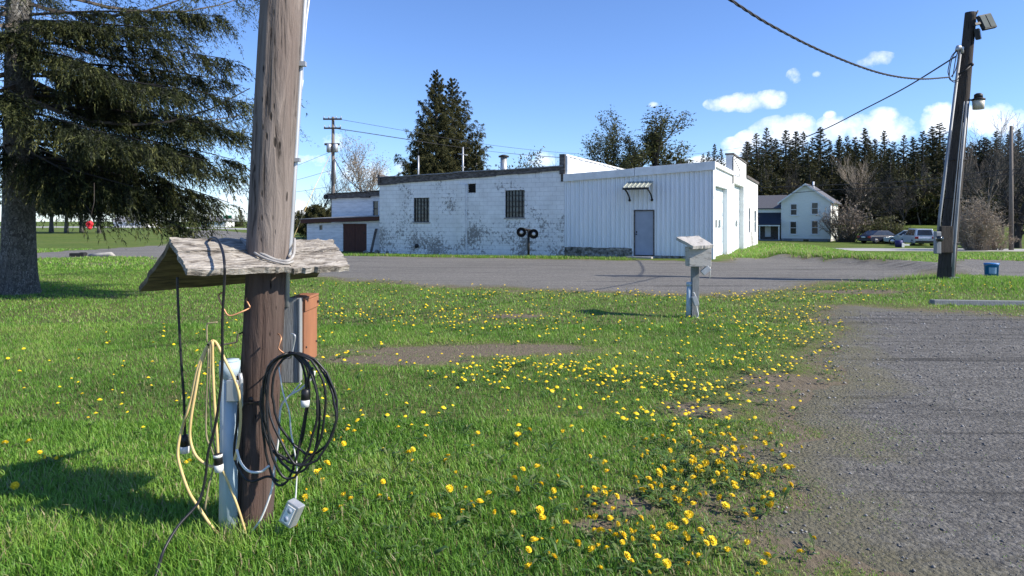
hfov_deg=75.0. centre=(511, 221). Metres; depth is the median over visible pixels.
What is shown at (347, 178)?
service wire
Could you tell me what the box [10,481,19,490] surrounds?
dandelion
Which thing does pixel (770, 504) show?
dandelion
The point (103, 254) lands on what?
log
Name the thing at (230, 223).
house
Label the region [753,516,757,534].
dandelion
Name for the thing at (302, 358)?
extension cord
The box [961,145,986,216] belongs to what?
bare tree
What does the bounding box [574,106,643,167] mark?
leafing tree
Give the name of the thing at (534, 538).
dandelion
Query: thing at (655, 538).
dandelion
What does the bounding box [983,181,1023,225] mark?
spruce tree
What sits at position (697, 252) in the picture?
outlet post
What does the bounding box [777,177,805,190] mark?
thicket
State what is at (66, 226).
spruce tree
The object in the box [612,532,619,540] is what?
dandelion
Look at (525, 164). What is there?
leafing tree
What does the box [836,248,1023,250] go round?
road
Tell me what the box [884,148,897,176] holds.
spruce tree
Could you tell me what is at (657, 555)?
dandelion
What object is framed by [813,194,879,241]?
bush
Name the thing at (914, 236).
parked car
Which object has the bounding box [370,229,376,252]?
leaning plank
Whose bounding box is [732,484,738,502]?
dandelion
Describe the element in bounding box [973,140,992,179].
spruce tree
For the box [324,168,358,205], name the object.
bare tree
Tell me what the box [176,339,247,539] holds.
extension cord
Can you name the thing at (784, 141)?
spruce tree
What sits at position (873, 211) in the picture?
thicket
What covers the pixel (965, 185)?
bare tree
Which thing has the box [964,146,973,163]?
spruce tree
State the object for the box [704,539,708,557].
dandelion
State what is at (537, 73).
sky
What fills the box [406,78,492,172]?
spruce tree
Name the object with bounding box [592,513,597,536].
dandelion
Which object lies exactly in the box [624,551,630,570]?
dandelion
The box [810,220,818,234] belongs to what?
window
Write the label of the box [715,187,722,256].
bay door
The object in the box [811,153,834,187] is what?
spruce tree
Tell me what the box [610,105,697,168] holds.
leafing tree
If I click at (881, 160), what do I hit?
spruce tree
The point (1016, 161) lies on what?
bare tree
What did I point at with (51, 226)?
spruce tree
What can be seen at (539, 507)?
dandelion
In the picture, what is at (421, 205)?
window
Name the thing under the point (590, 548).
dandelion
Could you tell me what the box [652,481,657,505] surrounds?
dandelion
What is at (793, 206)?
window
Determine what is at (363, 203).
wing
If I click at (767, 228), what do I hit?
door
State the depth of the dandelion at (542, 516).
3.30 m
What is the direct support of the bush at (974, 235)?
on the ground at (420, 352)
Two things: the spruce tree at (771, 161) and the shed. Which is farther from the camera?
the spruce tree at (771, 161)
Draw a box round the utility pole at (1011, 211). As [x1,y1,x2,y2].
[1008,126,1013,249]
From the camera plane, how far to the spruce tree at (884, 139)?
151.09 m
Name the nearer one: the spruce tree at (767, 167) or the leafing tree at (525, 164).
the leafing tree at (525, 164)
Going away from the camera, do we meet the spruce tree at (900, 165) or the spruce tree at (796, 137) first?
the spruce tree at (900, 165)
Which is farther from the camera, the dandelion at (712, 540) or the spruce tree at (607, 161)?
the spruce tree at (607, 161)
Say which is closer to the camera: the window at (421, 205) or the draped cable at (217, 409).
the draped cable at (217, 409)
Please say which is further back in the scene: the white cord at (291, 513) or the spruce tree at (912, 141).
the spruce tree at (912, 141)
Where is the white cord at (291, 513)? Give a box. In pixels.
[235,367,315,532]
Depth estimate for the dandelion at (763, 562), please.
2.97 m
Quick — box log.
[88,252,115,256]
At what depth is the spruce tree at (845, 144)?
145.97 m
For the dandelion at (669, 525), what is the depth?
3.30 m
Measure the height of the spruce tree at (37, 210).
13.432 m
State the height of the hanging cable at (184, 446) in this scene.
0.869 m
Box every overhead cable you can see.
[728,0,949,79]
[735,56,955,158]
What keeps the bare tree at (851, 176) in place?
on the ground at (420, 352)
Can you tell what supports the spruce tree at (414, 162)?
on the ground at (420, 352)
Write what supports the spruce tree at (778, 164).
on the ground at (420, 352)
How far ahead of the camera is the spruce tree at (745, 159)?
129.58 m
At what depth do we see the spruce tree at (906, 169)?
133.99 m
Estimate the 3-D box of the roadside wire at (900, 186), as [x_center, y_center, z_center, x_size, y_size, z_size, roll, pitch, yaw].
[37.783,-3.436,60.752,26.190,1.400,0.304,0,0,37]
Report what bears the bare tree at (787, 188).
on the ground at (420, 352)
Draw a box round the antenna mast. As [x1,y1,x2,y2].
[458,147,464,170]
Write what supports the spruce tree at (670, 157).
on the ground at (420, 352)
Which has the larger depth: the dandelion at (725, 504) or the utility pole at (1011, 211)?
the utility pole at (1011, 211)
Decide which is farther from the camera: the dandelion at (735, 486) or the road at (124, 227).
the road at (124, 227)
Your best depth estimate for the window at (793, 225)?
84.23 m
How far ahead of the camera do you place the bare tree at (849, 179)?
118.66 m
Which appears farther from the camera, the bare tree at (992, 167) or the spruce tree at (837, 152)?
the spruce tree at (837, 152)
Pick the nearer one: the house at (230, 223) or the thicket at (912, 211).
the thicket at (912, 211)
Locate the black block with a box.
[69,252,86,256]
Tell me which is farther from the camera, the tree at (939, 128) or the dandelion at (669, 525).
the tree at (939, 128)
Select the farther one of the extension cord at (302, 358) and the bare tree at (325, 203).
the bare tree at (325, 203)
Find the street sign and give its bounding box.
[223,215,231,233]
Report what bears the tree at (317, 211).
on the ground at (420, 352)
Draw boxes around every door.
[343,224,366,251]
[635,211,652,254]
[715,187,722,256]
[734,185,738,249]
[765,226,770,236]
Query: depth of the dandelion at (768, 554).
3.03 m
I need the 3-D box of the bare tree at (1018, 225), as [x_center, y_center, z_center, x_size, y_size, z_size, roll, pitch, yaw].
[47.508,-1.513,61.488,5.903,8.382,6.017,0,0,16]
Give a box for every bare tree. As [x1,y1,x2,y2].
[306,155,353,206]
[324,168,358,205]
[327,122,392,191]
[781,161,800,195]
[801,173,838,206]
[831,155,878,221]
[836,160,883,220]
[841,172,900,228]
[871,163,902,226]
[874,180,923,224]
[902,163,937,224]
[938,138,993,213]
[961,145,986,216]
[962,132,1018,231]
[963,123,1023,235]
[964,112,1023,225]
[991,175,1023,247]
[994,122,1023,206]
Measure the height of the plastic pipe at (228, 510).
0.974 m
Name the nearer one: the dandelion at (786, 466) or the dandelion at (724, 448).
the dandelion at (786, 466)
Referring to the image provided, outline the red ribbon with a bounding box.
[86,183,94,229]
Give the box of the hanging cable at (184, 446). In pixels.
[176,277,189,453]
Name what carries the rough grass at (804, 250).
on the ground at (420, 352)
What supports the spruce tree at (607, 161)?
on the ground at (420, 352)
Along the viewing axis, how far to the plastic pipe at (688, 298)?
10.86 m
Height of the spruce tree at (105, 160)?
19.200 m
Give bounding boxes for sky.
[0,0,1023,221]
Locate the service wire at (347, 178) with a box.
[334,159,364,190]
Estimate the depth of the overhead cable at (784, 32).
10.45 m
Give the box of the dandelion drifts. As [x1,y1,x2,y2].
[6,280,1011,430]
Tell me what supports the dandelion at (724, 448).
on the ground at (420, 352)
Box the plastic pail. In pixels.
[983,263,999,275]
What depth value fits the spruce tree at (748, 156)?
144.81 m
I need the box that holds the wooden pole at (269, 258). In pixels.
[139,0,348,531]
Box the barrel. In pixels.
[894,240,902,246]
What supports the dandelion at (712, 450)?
on the ground at (420, 352)
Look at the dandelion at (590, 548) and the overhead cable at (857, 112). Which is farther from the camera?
the overhead cable at (857, 112)
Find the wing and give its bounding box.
[323,190,378,223]
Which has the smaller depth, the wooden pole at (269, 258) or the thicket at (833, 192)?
the wooden pole at (269, 258)
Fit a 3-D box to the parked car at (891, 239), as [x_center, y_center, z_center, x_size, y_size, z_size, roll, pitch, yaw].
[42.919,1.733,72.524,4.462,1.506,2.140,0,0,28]
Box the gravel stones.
[696,310,1023,574]
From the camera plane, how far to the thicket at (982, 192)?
119.01 m
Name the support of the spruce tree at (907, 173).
on the ground at (420, 352)
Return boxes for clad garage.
[563,153,758,258]
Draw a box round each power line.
[340,129,760,161]
[343,129,767,160]
[345,120,754,155]
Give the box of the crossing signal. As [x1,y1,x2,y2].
[516,227,537,255]
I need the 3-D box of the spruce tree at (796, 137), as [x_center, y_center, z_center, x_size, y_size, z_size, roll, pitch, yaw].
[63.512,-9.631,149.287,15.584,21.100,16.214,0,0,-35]
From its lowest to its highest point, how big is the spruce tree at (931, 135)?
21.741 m
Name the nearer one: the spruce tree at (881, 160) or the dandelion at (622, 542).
the dandelion at (622, 542)
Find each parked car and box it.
[857,230,895,243]
[883,230,923,243]
[900,229,932,245]
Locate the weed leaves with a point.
(598, 499)
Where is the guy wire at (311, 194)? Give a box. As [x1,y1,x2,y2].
[293,152,331,237]
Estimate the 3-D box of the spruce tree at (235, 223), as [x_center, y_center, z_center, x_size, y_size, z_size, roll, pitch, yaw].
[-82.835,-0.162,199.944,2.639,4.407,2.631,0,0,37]
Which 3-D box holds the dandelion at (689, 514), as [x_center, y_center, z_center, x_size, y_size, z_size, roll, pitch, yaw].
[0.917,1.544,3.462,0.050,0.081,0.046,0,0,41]
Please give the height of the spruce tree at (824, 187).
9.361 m
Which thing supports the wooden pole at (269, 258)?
on the ground at (420, 352)
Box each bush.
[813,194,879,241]
[856,215,910,242]
[941,189,1012,250]
[984,228,1019,249]
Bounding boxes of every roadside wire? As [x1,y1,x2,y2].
[762,168,1023,187]
[778,173,1020,194]
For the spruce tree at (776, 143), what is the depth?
154.92 m
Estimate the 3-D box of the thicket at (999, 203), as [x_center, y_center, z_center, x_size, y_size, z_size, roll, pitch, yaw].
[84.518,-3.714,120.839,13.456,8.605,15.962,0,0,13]
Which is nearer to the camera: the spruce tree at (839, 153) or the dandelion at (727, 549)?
the dandelion at (727, 549)
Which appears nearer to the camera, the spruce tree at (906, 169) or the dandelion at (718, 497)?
the dandelion at (718, 497)
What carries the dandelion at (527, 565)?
on the ground at (420, 352)
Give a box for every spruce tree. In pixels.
[0,0,311,295]
[0,193,60,217]
[35,143,61,231]
[36,149,82,232]
[52,159,104,232]
[234,214,238,226]
[237,213,244,226]
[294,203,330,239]
[393,69,478,175]
[402,161,410,175]
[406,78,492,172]
[407,135,428,173]
[464,140,484,170]
[605,156,610,164]
[666,148,676,164]
[705,153,711,161]
[710,144,720,163]
[717,148,725,166]
[740,141,767,180]
[742,141,755,172]
[742,153,753,178]
[749,133,773,169]
[749,147,773,180]
[754,152,779,186]
[756,165,769,195]
[759,127,777,172]
[761,137,789,179]
[768,174,787,194]
[772,139,780,170]
[773,130,793,164]
[773,154,786,189]
[780,158,793,182]
[780,173,797,188]
[782,131,813,171]
[783,146,801,176]
[788,160,801,177]
[789,131,823,178]
[790,155,829,185]
[794,147,824,186]
[800,168,820,189]
[809,137,818,168]
[811,127,834,175]
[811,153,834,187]
[817,177,839,216]
[821,157,845,188]
[822,141,834,165]
[827,139,845,174]
[828,171,855,220]
[829,135,850,183]
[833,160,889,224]
[834,146,864,180]
[842,136,853,165]
[845,144,857,179]
[849,142,875,179]
[850,137,860,153]
[854,128,879,173]
[855,138,884,182]
[861,143,881,178]
[862,139,886,173]
[864,172,900,224]
[873,151,889,179]
[876,131,895,167]
[877,149,902,186]
[884,142,902,175]
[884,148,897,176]
[894,156,907,182]
[895,135,913,171]
[902,158,912,181]
[905,170,913,222]
[906,137,919,168]
[908,131,934,170]
[909,152,924,180]
[910,145,937,181]
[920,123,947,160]
[920,152,937,176]
[923,172,961,224]
[924,137,942,180]
[925,126,942,165]
[929,144,948,182]
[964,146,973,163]
[970,139,994,182]
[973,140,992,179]
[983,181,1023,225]
[984,140,1000,184]
[989,131,1008,159]
[1013,129,1023,159]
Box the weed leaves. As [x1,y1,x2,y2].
[0,279,1012,575]
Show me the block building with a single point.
(485, 212)
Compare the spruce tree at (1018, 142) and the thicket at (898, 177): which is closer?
the thicket at (898, 177)
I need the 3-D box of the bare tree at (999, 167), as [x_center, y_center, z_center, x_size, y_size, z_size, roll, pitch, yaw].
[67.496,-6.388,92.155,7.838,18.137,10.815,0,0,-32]
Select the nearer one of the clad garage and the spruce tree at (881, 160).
the clad garage
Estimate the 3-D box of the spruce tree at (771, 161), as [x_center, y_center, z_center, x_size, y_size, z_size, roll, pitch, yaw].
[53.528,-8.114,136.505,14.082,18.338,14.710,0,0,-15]
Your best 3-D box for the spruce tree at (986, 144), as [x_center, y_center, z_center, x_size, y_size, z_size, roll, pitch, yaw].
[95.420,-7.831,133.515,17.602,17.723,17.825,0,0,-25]
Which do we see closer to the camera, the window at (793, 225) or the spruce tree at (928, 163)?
the window at (793, 225)
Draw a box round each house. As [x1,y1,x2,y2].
[111,217,155,226]
[209,216,235,226]
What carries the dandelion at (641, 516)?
on the ground at (420, 352)
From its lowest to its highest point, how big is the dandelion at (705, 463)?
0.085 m
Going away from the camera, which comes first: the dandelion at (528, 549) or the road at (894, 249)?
the dandelion at (528, 549)
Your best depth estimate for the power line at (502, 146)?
61.91 m
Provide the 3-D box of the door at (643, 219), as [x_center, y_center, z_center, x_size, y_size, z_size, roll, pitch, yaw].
[5.693,0.511,28.727,0.794,1.884,0.122,0,0,25]
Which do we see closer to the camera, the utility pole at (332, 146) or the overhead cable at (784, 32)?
the overhead cable at (784, 32)
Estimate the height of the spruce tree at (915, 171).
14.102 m
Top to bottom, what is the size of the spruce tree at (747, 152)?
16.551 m
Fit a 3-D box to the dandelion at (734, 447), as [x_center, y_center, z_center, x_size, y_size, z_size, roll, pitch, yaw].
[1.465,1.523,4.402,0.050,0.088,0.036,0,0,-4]
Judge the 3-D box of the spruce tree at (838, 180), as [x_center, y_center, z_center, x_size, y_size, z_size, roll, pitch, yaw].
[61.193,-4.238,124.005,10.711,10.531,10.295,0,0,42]
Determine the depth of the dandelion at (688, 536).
3.23 m
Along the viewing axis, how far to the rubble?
34.58 m
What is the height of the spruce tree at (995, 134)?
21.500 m
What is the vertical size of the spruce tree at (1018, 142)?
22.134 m
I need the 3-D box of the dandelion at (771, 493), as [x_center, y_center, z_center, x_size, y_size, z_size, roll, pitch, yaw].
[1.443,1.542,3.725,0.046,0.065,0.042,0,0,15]
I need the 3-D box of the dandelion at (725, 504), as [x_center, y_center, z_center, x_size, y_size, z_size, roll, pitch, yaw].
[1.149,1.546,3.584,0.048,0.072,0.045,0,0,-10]
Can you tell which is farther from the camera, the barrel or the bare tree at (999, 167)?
the bare tree at (999, 167)
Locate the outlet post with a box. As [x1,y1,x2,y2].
[676,236,713,317]
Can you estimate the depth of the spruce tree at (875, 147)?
143.43 m
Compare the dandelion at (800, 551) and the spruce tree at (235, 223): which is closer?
the dandelion at (800, 551)
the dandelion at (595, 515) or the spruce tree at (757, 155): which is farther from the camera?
the spruce tree at (757, 155)
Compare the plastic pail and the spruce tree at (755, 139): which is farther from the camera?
the spruce tree at (755, 139)
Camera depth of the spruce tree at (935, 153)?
137.82 m
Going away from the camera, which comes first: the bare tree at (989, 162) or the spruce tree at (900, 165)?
the bare tree at (989, 162)
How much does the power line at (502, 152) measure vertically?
3.454 m
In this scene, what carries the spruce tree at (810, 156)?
on the ground at (420, 352)
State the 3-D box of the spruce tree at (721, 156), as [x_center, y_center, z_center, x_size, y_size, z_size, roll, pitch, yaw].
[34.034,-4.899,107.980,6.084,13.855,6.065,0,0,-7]
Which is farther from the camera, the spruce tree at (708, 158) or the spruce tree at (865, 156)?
the spruce tree at (865, 156)
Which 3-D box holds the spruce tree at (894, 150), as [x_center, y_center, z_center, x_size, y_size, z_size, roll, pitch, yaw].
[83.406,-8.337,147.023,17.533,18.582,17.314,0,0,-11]
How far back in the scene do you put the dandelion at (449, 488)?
3.73 m
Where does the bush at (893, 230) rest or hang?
on the ground at (420, 352)
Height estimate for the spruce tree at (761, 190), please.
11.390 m
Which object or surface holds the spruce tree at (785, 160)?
on the ground at (420, 352)
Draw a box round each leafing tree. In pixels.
[495,146,544,169]
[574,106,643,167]
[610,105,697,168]
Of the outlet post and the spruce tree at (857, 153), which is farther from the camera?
the spruce tree at (857, 153)
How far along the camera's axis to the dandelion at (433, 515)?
3.39 m
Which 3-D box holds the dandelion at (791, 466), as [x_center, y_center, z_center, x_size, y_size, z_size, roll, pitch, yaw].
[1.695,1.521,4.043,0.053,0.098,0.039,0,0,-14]
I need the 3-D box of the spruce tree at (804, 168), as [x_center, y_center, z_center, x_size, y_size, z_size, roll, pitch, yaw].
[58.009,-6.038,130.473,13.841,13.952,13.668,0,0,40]
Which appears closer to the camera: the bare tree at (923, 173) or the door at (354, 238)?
the door at (354, 238)
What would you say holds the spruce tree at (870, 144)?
on the ground at (420, 352)
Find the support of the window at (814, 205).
in the farmhouse
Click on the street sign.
(230, 216)
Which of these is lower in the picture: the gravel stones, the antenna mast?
the gravel stones
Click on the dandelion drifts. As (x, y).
(640, 407)
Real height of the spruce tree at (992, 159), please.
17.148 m
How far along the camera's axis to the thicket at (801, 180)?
127.13 m
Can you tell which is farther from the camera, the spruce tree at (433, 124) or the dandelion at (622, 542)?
the spruce tree at (433, 124)
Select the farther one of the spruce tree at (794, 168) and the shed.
the spruce tree at (794, 168)
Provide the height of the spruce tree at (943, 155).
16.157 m
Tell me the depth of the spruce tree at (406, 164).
57.91 m
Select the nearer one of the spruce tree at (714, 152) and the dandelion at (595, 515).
the dandelion at (595, 515)
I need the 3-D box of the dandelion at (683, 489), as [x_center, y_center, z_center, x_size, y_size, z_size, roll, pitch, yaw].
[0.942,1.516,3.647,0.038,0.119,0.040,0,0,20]
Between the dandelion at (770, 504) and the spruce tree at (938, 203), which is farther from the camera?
the spruce tree at (938, 203)
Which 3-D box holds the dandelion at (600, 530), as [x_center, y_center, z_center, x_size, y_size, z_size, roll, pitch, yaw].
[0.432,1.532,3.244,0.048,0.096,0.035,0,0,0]
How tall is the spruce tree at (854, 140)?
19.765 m
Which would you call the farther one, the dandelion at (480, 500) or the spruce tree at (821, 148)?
the spruce tree at (821, 148)
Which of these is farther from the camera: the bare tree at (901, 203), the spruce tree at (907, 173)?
the spruce tree at (907, 173)
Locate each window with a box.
[373,201,377,214]
[412,198,429,223]
[504,190,525,218]
[789,221,797,234]
[790,203,797,215]
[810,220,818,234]
[811,202,818,214]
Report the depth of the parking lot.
4.50 m
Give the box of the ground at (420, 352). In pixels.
[0,222,1023,575]
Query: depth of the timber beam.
12.48 m
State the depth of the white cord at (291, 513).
3.23 m
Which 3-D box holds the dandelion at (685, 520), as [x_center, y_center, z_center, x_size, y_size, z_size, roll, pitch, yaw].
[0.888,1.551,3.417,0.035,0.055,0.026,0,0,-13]
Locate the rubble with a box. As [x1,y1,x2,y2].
[363,250,388,252]
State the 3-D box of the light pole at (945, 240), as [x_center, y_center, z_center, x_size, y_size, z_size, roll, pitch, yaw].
[11.337,-1.771,16.801,1.596,7.096,0.602,0,0,0]
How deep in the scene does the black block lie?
29.41 m
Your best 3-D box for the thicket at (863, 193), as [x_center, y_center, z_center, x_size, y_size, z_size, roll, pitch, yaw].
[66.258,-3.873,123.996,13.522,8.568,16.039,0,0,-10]
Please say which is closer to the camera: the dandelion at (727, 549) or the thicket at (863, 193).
the dandelion at (727, 549)
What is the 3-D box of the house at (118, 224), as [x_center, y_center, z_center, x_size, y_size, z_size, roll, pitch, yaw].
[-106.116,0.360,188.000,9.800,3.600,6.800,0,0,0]
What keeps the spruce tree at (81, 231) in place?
on the ground at (420, 352)
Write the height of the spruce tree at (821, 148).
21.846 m
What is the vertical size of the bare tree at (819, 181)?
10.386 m
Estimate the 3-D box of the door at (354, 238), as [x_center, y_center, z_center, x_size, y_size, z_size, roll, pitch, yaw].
[-8.597,0.949,36.556,1.591,1.623,0.040,0,0,25]
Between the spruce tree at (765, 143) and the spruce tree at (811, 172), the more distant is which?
the spruce tree at (765, 143)
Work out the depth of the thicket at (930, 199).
119.08 m
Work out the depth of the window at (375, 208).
39.04 m
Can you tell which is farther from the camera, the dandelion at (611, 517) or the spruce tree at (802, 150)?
the spruce tree at (802, 150)
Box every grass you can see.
[37,242,1023,298]
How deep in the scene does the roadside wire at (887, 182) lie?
61.20 m
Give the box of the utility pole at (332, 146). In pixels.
[323,116,341,222]
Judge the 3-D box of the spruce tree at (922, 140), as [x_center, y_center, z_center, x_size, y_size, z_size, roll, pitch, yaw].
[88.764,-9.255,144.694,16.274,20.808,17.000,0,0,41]
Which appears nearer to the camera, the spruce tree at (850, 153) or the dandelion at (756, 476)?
the dandelion at (756, 476)
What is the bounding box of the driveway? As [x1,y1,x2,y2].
[37,230,1023,294]
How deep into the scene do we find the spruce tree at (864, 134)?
142.29 m
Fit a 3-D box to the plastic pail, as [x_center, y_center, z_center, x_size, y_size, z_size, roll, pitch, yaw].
[12.946,1.322,18.000,0.369,0.388,0.366,0,0,0]
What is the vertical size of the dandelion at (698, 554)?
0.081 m
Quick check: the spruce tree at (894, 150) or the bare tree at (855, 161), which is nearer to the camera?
the bare tree at (855, 161)
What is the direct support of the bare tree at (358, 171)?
on the ground at (420, 352)
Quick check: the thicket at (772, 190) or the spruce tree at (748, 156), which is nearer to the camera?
the thicket at (772, 190)
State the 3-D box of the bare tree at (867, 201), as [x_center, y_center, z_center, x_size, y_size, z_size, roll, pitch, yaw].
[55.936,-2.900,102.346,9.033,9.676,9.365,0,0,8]
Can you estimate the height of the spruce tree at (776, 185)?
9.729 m
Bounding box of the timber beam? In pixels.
[929,299,1023,305]
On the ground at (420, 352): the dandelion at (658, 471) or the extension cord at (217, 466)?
the dandelion at (658, 471)
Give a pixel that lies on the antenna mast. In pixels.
(463, 154)
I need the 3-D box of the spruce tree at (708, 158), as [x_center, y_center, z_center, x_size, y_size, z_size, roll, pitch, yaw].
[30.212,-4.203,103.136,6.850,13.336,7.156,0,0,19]
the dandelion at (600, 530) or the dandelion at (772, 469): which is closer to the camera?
the dandelion at (600, 530)
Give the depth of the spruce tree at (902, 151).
143.90 m
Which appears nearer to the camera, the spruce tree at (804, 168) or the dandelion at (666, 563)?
the dandelion at (666, 563)
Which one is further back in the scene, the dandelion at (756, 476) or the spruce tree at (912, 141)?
the spruce tree at (912, 141)
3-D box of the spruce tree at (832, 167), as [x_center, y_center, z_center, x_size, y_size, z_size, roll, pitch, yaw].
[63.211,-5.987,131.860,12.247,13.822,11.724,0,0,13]
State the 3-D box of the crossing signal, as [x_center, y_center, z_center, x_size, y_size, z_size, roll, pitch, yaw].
[0.677,0.937,29.263,0.966,1.346,0.326,0,0,0]
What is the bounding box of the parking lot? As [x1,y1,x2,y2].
[740,306,1023,575]
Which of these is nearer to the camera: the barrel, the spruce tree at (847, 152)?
the barrel
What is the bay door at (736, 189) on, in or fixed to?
in the clad garage
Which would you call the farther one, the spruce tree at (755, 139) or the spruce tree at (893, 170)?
the spruce tree at (755, 139)
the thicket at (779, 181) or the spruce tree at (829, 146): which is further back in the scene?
the spruce tree at (829, 146)
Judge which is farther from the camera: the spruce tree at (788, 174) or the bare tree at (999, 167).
the spruce tree at (788, 174)
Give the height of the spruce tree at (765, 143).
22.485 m
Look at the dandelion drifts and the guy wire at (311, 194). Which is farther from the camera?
the guy wire at (311, 194)
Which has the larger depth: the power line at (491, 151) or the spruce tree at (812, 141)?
the spruce tree at (812, 141)
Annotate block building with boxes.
[376,154,735,255]
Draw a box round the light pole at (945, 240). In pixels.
[933,10,996,278]
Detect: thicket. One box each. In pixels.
[758,178,792,194]
[772,169,837,197]
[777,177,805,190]
[827,185,851,205]
[830,178,899,213]
[839,181,916,223]
[876,170,926,198]
[883,185,943,223]
[890,167,967,223]
[961,180,1007,215]
[962,183,995,210]
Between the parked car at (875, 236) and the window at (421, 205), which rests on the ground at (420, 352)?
the parked car at (875, 236)
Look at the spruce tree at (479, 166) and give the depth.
60.85 m
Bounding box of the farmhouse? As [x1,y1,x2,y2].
[758,182,840,240]
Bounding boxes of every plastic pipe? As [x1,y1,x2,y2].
[219,358,242,536]
[686,282,691,316]
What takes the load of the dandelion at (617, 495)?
on the ground at (420, 352)
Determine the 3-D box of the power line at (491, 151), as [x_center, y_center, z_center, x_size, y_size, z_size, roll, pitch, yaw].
[12.421,-8.511,75.999,70.742,3.969,0.029,0,0,-43]
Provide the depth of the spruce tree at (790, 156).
137.66 m
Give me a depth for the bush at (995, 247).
56.41 m
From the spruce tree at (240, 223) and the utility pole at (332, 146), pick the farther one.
the spruce tree at (240, 223)
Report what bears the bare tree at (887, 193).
on the ground at (420, 352)
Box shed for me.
[300,215,378,251]
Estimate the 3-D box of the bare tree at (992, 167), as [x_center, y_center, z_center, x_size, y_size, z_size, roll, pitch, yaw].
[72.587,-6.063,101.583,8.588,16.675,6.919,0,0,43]
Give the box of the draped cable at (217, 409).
[154,236,225,575]
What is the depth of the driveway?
20.56 m
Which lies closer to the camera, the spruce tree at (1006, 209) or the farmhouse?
the farmhouse
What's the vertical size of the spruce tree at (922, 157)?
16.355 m
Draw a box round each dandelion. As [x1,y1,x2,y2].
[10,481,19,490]
[429,512,436,527]
[445,484,452,492]
[476,498,483,518]
[524,562,531,573]
[526,546,531,562]
[529,536,538,554]
[536,505,543,513]
[538,514,545,535]
[588,545,595,555]
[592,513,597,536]
[596,527,605,542]
[607,515,613,526]
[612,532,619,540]
[615,493,618,519]
[619,539,624,551]
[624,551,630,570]
[639,515,642,542]
[650,534,659,552]
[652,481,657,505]
[654,553,660,571]
[656,468,662,477]
[662,558,671,573]
[665,522,673,537]
[681,487,687,504]
[682,518,687,527]
[683,510,693,522]
[685,534,690,544]
[695,552,701,564]
[702,459,708,468]
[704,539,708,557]
[708,535,716,554]
[709,449,715,468]
[716,494,721,507]
[720,446,726,463]
[721,501,729,511]
[724,546,730,552]
[730,445,736,455]
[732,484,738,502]
[744,539,750,546]
[753,474,758,489]
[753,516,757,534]
[759,559,767,571]
[763,552,771,565]
[766,491,773,500]
[767,501,773,508]
[769,467,775,474]
[782,464,789,486]
[788,464,795,477]
[796,549,804,559]
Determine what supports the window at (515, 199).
in the block building
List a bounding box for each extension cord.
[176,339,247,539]
[233,351,337,486]
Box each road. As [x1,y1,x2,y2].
[0,226,246,229]
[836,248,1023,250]
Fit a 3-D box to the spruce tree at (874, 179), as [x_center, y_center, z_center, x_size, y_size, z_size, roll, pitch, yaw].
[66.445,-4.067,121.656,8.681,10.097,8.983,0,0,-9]
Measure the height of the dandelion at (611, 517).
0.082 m

